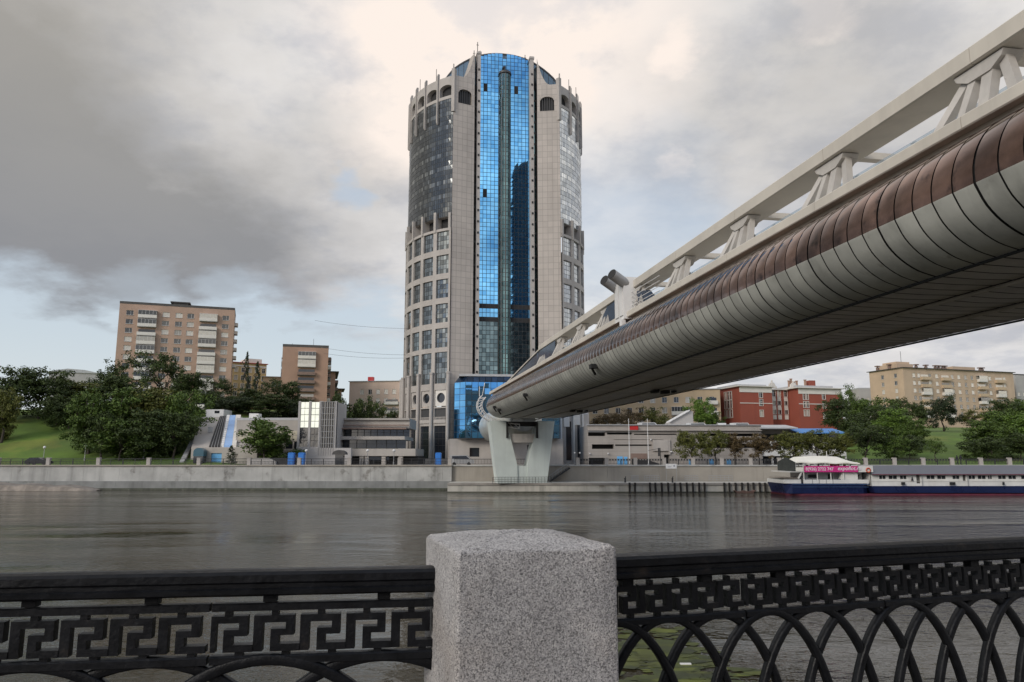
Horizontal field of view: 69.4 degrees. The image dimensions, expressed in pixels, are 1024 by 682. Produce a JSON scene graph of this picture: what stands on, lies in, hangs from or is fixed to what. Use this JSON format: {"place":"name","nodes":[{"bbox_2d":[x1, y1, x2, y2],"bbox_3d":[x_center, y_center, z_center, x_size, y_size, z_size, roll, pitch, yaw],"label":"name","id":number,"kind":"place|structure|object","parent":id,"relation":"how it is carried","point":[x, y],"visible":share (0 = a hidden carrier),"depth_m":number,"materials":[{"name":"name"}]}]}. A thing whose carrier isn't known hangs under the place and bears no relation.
{"place":"outdoors","nodes":[
{"label":"outdoors","id":0,"kind":"place"},
{"bbox_2d":[296,401,351,464],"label":"glass stair tower","id":1,"kind":"structure","parent":0,"point":[320,431],"depth_m":147.23,"materials":[{"name":"silver metal"}]},
{"bbox_2d":[341,418,424,464],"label":"terraced building","id":2,"kind":"structure","parent":0,"point":[376,432],"depth_m":153.06,"materials":[{"name":"grey concrete"}]},
{"bbox_2d":[347,393,383,448],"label":"tree","id":3,"kind":"object","parent":2,"relation":"on","point":[358,407],"visible":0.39,"depth_m":203.90,"materials":[{"name":"green plant"}]},
{"bbox_2d":[0,490,1023,681],"bbox_3d":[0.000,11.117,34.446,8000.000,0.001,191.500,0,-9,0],"label":"river","id":4,"kind":"structure","parent":0,"point":[96,530],"depth_m":53.81,"materials":[{"name":"liquid"}]},
{"bbox_2d":[0,482,100,490],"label":"rubble ledge","id":5,"kind":"object","parent":4,"relation":"in","point":[4,486],"visible":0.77,"depth_m":124.78,"materials":[{"name":"stone"}]},
{"bbox_2d":[0,465,451,489],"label":"embankment wall","id":6,"kind":"structure","parent":4,"relation":"in","point":[269,477],"depth_m":127.62,"materials":[{"name":"concrete"}]},
{"bbox_2d":[0,458,451,464],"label":"embankment fence","id":7,"kind":"object","parent":6,"relation":"on","point":[199,461],"visible":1,"depth_m":128.34,"materials":[{"name":"metal"}]},
{"bbox_2d":[618,626,761,681],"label":"water weed","id":8,"kind":"object","parent":4,"relation":"on","point":[637,658],"visible":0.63,"depth_m":20.50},
{"bbox_2d":[767,451,1023,494],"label":"moored riverboat","id":9,"kind":"object","parent":4,"relation":"on","point":[833,477],"visible":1,"depth_m":110.46,"materials":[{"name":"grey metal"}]},
{"bbox_2d":[0,409,1023,464],"bbox_3d":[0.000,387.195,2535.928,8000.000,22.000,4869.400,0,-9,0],"label":"ground","id":10,"kind":"structure","parent":0,"point":[31,437],"depth_m":155.94,"materials":[{"name":"green plant"}]},
{"bbox_2d":[0,386,23,442],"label":"tree","id":11,"kind":"object","parent":10,"relation":"on","point":[8,415],"visible":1,"depth_m":159.40,"materials":[{"name":"green plant"}]},
{"bbox_2d":[0,365,50,416],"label":"tree","id":12,"kind":"object","parent":10,"relation":"on","point":[5,385],"visible":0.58,"depth_m":174.83,"materials":[{"name":"green plant"}]},
{"bbox_2d":[13,366,80,418],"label":"tree","id":13,"kind":"object","parent":10,"relation":"on","point":[60,388],"visible":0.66,"depth_m":176.85,"materials":[{"name":"green plant"}]},
{"bbox_2d":[25,394,78,425],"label":"tree","id":14,"kind":"object","parent":10,"relation":"on","point":[52,400],"visible":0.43,"depth_m":169.71,"materials":[{"name":"green plant"}]},
{"bbox_2d":[42,402,81,428],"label":"tree","id":15,"kind":"object","parent":10,"relation":"on","point":[59,419],"visible":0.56,"depth_m":167.28,"materials":[{"name":"green plant"}]},
{"bbox_2d":[48,369,100,407],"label":"distant block","id":16,"kind":"structure","parent":10,"relation":"on","point":[81,375],"depth_m":428.06,"materials":[{"name":"concrete"}]},
{"bbox_2d":[40,376,111,403],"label":"tree","id":17,"kind":"object","parent":10,"relation":"on","point":[80,386],"visible":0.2,"depth_m":183.68,"materials":[{"name":"green plant"}]},
{"bbox_2d":[58,391,117,453],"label":"tree","id":18,"kind":"object","parent":10,"relation":"on","point":[75,420],"visible":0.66,"depth_m":150.38,"materials":[{"name":"green plant"}]},
{"bbox_2d":[80,410,129,457],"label":"tree","id":19,"kind":"object","parent":10,"relation":"on","point":[98,423],"visible":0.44,"depth_m":147.83,"materials":[{"name":"green plant"}]},
{"bbox_2d":[84,357,133,385],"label":"tree","id":20,"kind":"object","parent":10,"relation":"on","point":[116,371],"visible":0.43,"depth_m":204.60,"materials":[{"name":"green plant"}]},
{"bbox_2d":[71,384,153,448],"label":"tree","id":21,"kind":"object","parent":10,"relation":"on","point":[121,405],"visible":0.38,"depth_m":153.17,"materials":[{"name":"green plant"}]},
{"bbox_2d":[78,414,157,460],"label":"tree","id":22,"kind":"object","parent":10,"relation":"on","point":[104,434],"visible":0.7,"depth_m":145.16,"materials":[{"name":"green plant"}]},
{"bbox_2d":[97,373,148,405],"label":"tree","id":23,"kind":"object","parent":10,"relation":"on","point":[113,382],"visible":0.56,"depth_m":188.26,"materials":[{"name":"green plant"}]},
{"bbox_2d":[104,407,173,460],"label":"tree","id":24,"kind":"object","parent":10,"relation":"on","point":[149,430],"visible":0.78,"depth_m":146.13,"materials":[{"name":"green plant"}]},
{"bbox_2d":[121,349,185,390],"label":"tree","id":25,"kind":"object","parent":10,"relation":"on","point":[171,371],"visible":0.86,"depth_m":205.27,"materials":[{"name":"green plant"}]},
{"bbox_2d":[130,382,199,435],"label":"tree","id":26,"kind":"object","parent":10,"relation":"on","point":[158,396],"visible":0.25,"depth_m":156.29,"materials":[{"name":"green plant"}]},
{"bbox_2d":[145,409,203,458],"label":"tree","id":27,"kind":"object","parent":10,"relation":"on","point":[168,444],"visible":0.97,"depth_m":148.27,"materials":[{"name":"green plant"}]},
{"bbox_2d":[115,301,237,408],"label":"apartment block","id":28,"kind":"structure","parent":10,"relation":"on","point":[200,339],"depth_m":255.59,"materials":[{"name":"beige brick"}]},
{"bbox_2d":[153,386,217,446],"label":"tree","id":29,"kind":"object","parent":10,"relation":"on","point":[179,404],"visible":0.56,"depth_m":155.01,"materials":[{"name":"green plant"}]},
{"bbox_2d":[170,368,208,400],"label":"tree","id":30,"kind":"object","parent":10,"relation":"on","point":[184,384],"visible":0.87,"depth_m":193.72,"materials":[{"name":"green plant"}]},
{"bbox_2d":[193,448,206,463],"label":"entrance canopy","id":31,"kind":"object","parent":10,"relation":"on","point":[200,453],"visible":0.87,"depth_m":143.38,"materials":[{"name":"blue glass"}]},
{"bbox_2d":[184,389,233,410],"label":"tree","id":32,"kind":"object","parent":10,"relation":"on","point":[213,393],"visible":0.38,"depth_m":183.78,"materials":[{"name":"green plant"}]},
{"bbox_2d":[200,376,234,397],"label":"tree","id":33,"kind":"object","parent":10,"relation":"on","point":[223,387],"visible":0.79,"depth_m":199.79,"materials":[{"name":"green plant"}]},
{"bbox_2d":[180,409,262,463],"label":"funicular building","id":34,"kind":"structure","parent":10,"relation":"on","point":[216,440],"depth_m":151.46,"materials":[{"name":"blue paint"}]},
{"bbox_2d":[205,396,260,413],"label":"tree","id":35,"kind":"object","parent":10,"relation":"on","point":[234,403],"visible":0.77,"depth_m":179.97,"materials":[{"name":"green plant"}]},
{"bbox_2d":[218,388,273,412],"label":"tree","id":36,"kind":"object","parent":10,"relation":"on","point":[249,392],"visible":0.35,"depth_m":186.43,"materials":[{"name":"green plant"}]},
{"bbox_2d":[231,359,267,407],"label":"apartment house","id":37,"kind":"structure","parent":10,"relation":"on","point":[237,375],"depth_m":296.72,"materials":[{"name":"brick"}]},
{"bbox_2d":[240,393,297,414],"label":"tree","id":38,"kind":"object","parent":10,"relation":"on","point":[265,403],"visible":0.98,"depth_m":179.05,"materials":[{"name":"green plant"}]},
{"bbox_2d":[235,415,304,457],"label":"tree","id":39,"kind":"object","parent":10,"relation":"on","point":[265,442],"visible":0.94,"depth_m":141.74,"materials":[{"name":"green plant"}]},
{"bbox_2d":[260,378,302,407],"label":"tree","id":40,"kind":"object","parent":10,"relation":"on","point":[290,391],"visible":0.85,"depth_m":189.04,"materials":[{"name":"green plant"}]},
{"bbox_2d":[268,399,298,417],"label":"tree","id":41,"kind":"object","parent":10,"relation":"on","point":[289,414],"visible":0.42,"depth_m":182.80,"materials":[{"name":"green plant"}]},
{"bbox_2d":[281,342,344,401],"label":"apartment block","id":42,"kind":"structure","parent":10,"relation":"on","point":[308,367],"depth_m":265.63,"materials":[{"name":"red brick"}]},
{"bbox_2d":[348,377,436,417],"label":"apartment block","id":43,"kind":"structure","parent":10,"relation":"on","point":[386,393],"depth_m":290.98,"materials":[{"name":"brick"}]},
{"bbox_2d":[589,412,618,423],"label":"tree","id":44,"kind":"object","parent":10,"relation":"on","point":[607,419],"visible":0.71,"depth_m":202.90,"materials":[{"name":"green plant"}]},
{"bbox_2d":[610,407,646,423],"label":"tree","id":45,"kind":"object","parent":10,"relation":"on","point":[626,416],"visible":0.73,"depth_m":202.23,"materials":[{"name":"green plant"}]},
{"bbox_2d":[636,405,669,424],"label":"tree","id":46,"kind":"object","parent":10,"relation":"on","point":[655,419],"visible":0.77,"depth_m":202.88,"materials":[{"name":"green plant"}]},
{"bbox_2d":[452,465,856,480],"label":"embankment wall","id":47,"kind":"structure","parent":10,"relation":"on","point":[608,472],"depth_m":128.40,"materials":[{"name":"concrete"}]},
{"bbox_2d":[576,458,1023,464],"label":"embankment fence","id":48,"kind":"object","parent":47,"relation":"on","point":[952,461],"visible":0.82,"depth_m":129.08,"materials":[{"name":"metal"}]},
{"bbox_2d":[589,388,720,424],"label":"apartment block","id":49,"kind":"structure","parent":10,"relation":"on","point":[671,406],"depth_m":223.91,"materials":[{"name":"brick"}]},
{"bbox_2d":[681,396,717,424],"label":"tree","id":50,"kind":"object","parent":10,"relation":"on","point":[700,415],"visible":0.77,"depth_m":197.48,"materials":[{"name":"green plant"}]},
{"bbox_2d":[718,379,844,428],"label":"red school","id":51,"kind":"object","parent":10,"relation":"on","point":[792,403],"visible":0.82,"depth_m":226.10,"materials":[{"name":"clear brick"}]},
{"bbox_2d":[813,396,853,428],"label":"tree","id":52,"kind":"object","parent":10,"relation":"on","point":[833,404],"visible":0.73,"depth_m":203.56,"materials":[{"name":"green plant"}]},
{"bbox_2d":[836,383,858,407],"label":"tree","id":53,"kind":"object","parent":10,"relation":"on","point":[848,392],"visible":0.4,"depth_m":214.70,"materials":[{"name":"green plant"}]},
{"bbox_2d":[831,412,879,443],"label":"tree","id":54,"kind":"object","parent":10,"relation":"on","point":[844,425],"visible":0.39,"depth_m":173.33,"materials":[{"name":"green plant"}]},
{"bbox_2d":[849,388,870,416],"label":"distant block","id":55,"kind":"structure","parent":10,"relation":"on","point":[863,393],"depth_m":330.48,"materials":[{"name":"concrete"}]},
{"bbox_2d":[841,421,892,457],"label":"tree","id":56,"kind":"object","parent":10,"relation":"on","point":[863,437],"visible":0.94,"depth_m":142.77,"materials":[{"name":"green plant"}]},
{"bbox_2d":[843,395,900,422],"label":"tree","id":57,"kind":"object","parent":10,"relation":"on","point":[858,405],"visible":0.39,"depth_m":188.66,"materials":[{"name":"green plant"}]},
{"bbox_2d":[858,405,911,436],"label":"tree","id":58,"kind":"object","parent":10,"relation":"on","point":[875,415],"visible":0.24,"depth_m":178.94,"materials":[{"name":"green plant"}]},
{"bbox_2d":[866,407,918,436],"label":"tree","id":59,"kind":"object","parent":10,"relation":"on","point":[890,421],"visible":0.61,"depth_m":168.92,"materials":[{"name":"green plant"}]},
{"bbox_2d":[879,434,912,458],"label":"tree","id":60,"kind":"object","parent":10,"relation":"on","point":[895,442],"visible":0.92,"depth_m":142.59,"materials":[{"name":"green plant"}]},
{"bbox_2d":[881,397,916,424],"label":"tree","id":61,"kind":"object","parent":10,"relation":"on","point":[908,405],"visible":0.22,"depth_m":211.85,"materials":[{"name":"green plant"}]},
{"bbox_2d":[887,434,926,458],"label":"tree","id":62,"kind":"object","parent":10,"relation":"on","point":[916,446],"visible":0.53,"depth_m":149.74,"materials":[{"name":"green plant"}]},
{"bbox_2d":[891,418,932,446],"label":"tree","id":63,"kind":"object","parent":10,"relation":"on","point":[918,429],"visible":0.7,"depth_m":162.33,"materials":[{"name":"green plant"}]},
{"bbox_2d":[910,400,927,423],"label":"tree","id":64,"kind":"object","parent":10,"relation":"on","point":[919,411],"visible":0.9,"depth_m":208.78,"materials":[{"name":"green plant"}]},
{"bbox_2d":[923,437,947,461],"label":"tree","id":65,"kind":"object","parent":10,"relation":"on","point":[935,445],"visible":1,"depth_m":146.12,"materials":[{"name":"green plant"}]},
{"bbox_2d":[866,352,1015,426],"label":"apartment block","id":66,"kind":"structure","parent":10,"relation":"on","point":[972,387],"depth_m":294.11,"materials":[{"name":"brick"}]},
{"bbox_2d":[923,392,963,430],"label":"tree","id":67,"kind":"object","parent":10,"relation":"on","point":[942,407],"visible":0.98,"depth_m":210.19,"materials":[{"name":"green plant"}]},
{"bbox_2d":[955,407,986,425],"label":"tree","id":68,"kind":"object","parent":10,"relation":"on","point":[967,416],"visible":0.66,"depth_m":213.84,"materials":[{"name":"green plant"}]},
{"bbox_2d":[954,437,1009,459],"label":"bush","id":69,"kind":"object","parent":10,"relation":"on","point":[985,444],"visible":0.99,"depth_m":148.04,"materials":[{"name":"green plant"}]},
{"bbox_2d":[959,417,1019,454],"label":"tree","id":70,"kind":"object","parent":10,"relation":"on","point":[986,432],"visible":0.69,"depth_m":156.08,"materials":[{"name":"green plant"}]},
{"bbox_2d":[971,407,1023,438],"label":"tree","id":71,"kind":"object","parent":10,"relation":"on","point":[996,414],"visible":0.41,"depth_m":169.62,"materials":[{"name":"green plant"}]},
{"bbox_2d":[981,397,1021,416],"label":"tree","id":72,"kind":"object","parent":10,"relation":"on","point":[996,403],"visible":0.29,"depth_m":203.22,"materials":[{"name":"green plant"}]},
{"bbox_2d":[987,414,1023,434],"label":"tree","id":73,"kind":"object","parent":10,"relation":"on","point":[1017,421],"visible":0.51,"depth_m":165.40,"materials":[{"name":"green plant"}]},
{"bbox_2d":[992,432,1023,458],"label":"tree","id":74,"kind":"object","parent":10,"relation":"on","point":[1017,444],"visible":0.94,"depth_m":149.41,"materials":[{"name":"green plant"}]},
{"bbox_2d":[1013,374,1023,407],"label":"apartment block","id":75,"kind":"structure","parent":10,"relation":"on","point":[1018,379],"depth_m":313.42,"materials":[{"name":"concrete"}]},
{"bbox_2d":[0,0,1023,418],"label":"sky","id":76,"kind":"structure","parent":0,"point":[251,157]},
{"bbox_2d":[447,481,771,491],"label":"quay","id":77,"kind":"structure","parent":0,"point":[560,486],"depth_m":119.36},
{"bbox_2d":[476,9,1023,483],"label":"covered footbridge","id":78,"kind":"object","parent":77,"relation":"on","point":[920,241],"visible":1,"depth_m":31.36,"materials":[{"name":"metal"}]},
{"bbox_2d":[419,464,820,464],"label":"plaza","id":79,"kind":"structure","parent":0,"point":[585,464],"depth_m":153.65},
{"bbox_2d":[236,413,297,457],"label":"hall","id":80,"kind":"structure","parent":79,"relation":"on","point":[290,423],"depth_m":151.15,"materials":[{"name":"concrete"}]},
{"bbox_2d":[331,388,352,417],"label":"tree","id":81,"kind":"object","parent":79,"relation":"on","point":[337,397],"visible":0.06,"depth_m":198.41,"materials":[{"name":"green plant"}]},
{"bbox_2d":[398,42,588,463],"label":"office tower","id":82,"kind":"structure","parent":79,"relation":"on","point":[494,279],"depth_m":180.67,"materials":[{"name":"stone"}]},
{"bbox_2d":[422,354,430,384],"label":"window","id":83,"kind":"structure","parent":82,"relation":"in","point":[426,370],"depth_m":174.35,"materials":[{"name":"grey glass"}]},
{"bbox_2d":[423,330,431,348],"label":"window","id":84,"kind":"structure","parent":82,"relation":"in","point":[427,335],"depth_m":175.27,"materials":[{"name":"grey glass"}]},
{"bbox_2d":[436,352,446,383],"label":"window","id":85,"kind":"structure","parent":82,"relation":"in","point":[441,358],"depth_m":171.51,"materials":[{"name":"grey glass"}]},
{"bbox_2d":[436,328,447,347],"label":"window","id":86,"kind":"structure","parent":82,"relation":"in","point":[441,334],"depth_m":172.60,"materials":[{"name":"grey glass"}]},
{"bbox_2d":[437,303,447,322],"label":"window","id":87,"kind":"structure","parent":82,"relation":"in","point":[442,309],"depth_m":173.46,"materials":[{"name":"grey glass"}]},
{"bbox_2d":[437,279,447,297],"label":"window","id":88,"kind":"structure","parent":82,"relation":"in","point":[442,285],"depth_m":174.40,"materials":[{"name":"grey glass"}]},
{"bbox_2d":[437,255,448,273],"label":"window","id":89,"kind":"structure","parent":82,"relation":"in","point":[443,261],"depth_m":175.29,"materials":[{"name":"grey glass"}]},
{"bbox_2d":[438,231,448,249],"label":"window","id":90,"kind":"structure","parent":82,"relation":"in","point":[443,237],"depth_m":176.19,"materials":[{"name":"grey glass"}]},
{"bbox_2d":[447,374,563,464],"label":"glass lobby","id":91,"kind":"object","parent":79,"relation":"on","point":[469,440],"visible":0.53,"depth_m":150.81,"materials":[{"name":"glass"}]},
{"bbox_2d":[559,413,587,463],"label":"tower side wing","id":92,"kind":"structure","parent":79,"relation":"on","point":[570,426],"depth_m":164.73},
{"bbox_2d":[566,421,571,459],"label":"window","id":93,"kind":"structure","parent":92,"relation":"in","point":[568,429],"depth_m":164.59,"materials":[{"name":"black glass"}]},
{"bbox_2d":[574,424,762,464],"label":"parking garage","id":94,"kind":"structure","parent":79,"relation":"on","point":[604,441],"depth_m":151.01,"materials":[{"name":"concrete"}]},
{"bbox_2d":[665,410,692,424],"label":"stair canopy","id":95,"kind":"object","parent":94,"relation":"on","point":[684,418],"visible":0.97,"depth_m":169.76,"materials":[{"name":"white paint"}]},
{"bbox_2d":[673,429,707,458],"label":"tree","id":96,"kind":"object","parent":79,"relation":"on","point":[685,439],"visible":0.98,"depth_m":142.05,"materials":[{"name":"green plant"}]},
{"bbox_2d":[694,429,729,464],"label":"tree","id":97,"kind":"object","parent":79,"relation":"on","point":[719,438],"visible":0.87,"depth_m":141.50,"materials":[{"name":"green plant"}]},
{"bbox_2d":[726,432,744,464],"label":"tree","id":98,"kind":"object","parent":79,"relation":"on","point":[734,445],"visible":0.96,"depth_m":141.97,"materials":[{"name":"green plant"}]},
{"bbox_2d":[740,433,778,464],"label":"tree","id":99,"kind":"object","parent":79,"relation":"on","point":[755,443],"visible":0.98,"depth_m":141.28,"materials":[{"name":"green plant"}]},
{"bbox_2d":[770,431,809,457],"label":"tree","id":100,"kind":"object","parent":79,"relation":"on","point":[784,440],"visible":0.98,"depth_m":141.31,"materials":[{"name":"green plant"}]},
{"bbox_2d":[759,425,846,464],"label":"shopping arcade","id":101,"kind":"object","parent":79,"relation":"on","point":[768,430],"visible":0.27,"depth_m":154.64,"materials":[{"name":"metal"}]},
{"bbox_2d":[801,428,842,464],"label":"tree","id":102,"kind":"object","parent":79,"relation":"on","point":[814,439],"visible":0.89,"depth_m":141.93,"materials":[{"name":"green plant"}]},
{"bbox_2d":[827,432,856,464],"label":"tree","id":103,"kind":"object","parent":79,"relation":"on","point":[843,443],"visible":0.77,"depth_m":142.20,"materials":[{"name":"green plant"}]},
{"bbox_3d":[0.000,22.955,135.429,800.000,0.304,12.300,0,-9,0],"label":"road","id":104,"kind":"structure","parent":0,"visible":0},
{"bbox_2d":[449,455,474,464],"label":"parked van","id":105,"kind":"object","parent":104,"relation":"on","point":[458,459],"visible":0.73,"depth_m":136.45,"materials":[{"name":"silver metal"}]},
{"bbox_3d":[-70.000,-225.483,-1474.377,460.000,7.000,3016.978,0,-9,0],"label":"pavement","id":106,"kind":"structure","parent":0,"visible":0},
{"bbox_2d":[0,565,434,681],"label":"iron railing","id":107,"kind":"object","parent":106,"relation":"on","point":[30,591],"visible":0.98,"depth_m":2.53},
{"bbox_2d":[424,528,618,681],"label":"granite post","id":108,"kind":"object","parent":106,"relation":"on","point":[526,605],"visible":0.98,"depth_m":2.37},
{"bbox_2d":[616,536,1023,681],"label":"iron railing","id":109,"kind":"object","parent":106,"relation":"on","point":[777,563],"visible":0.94,"depth_m":2.95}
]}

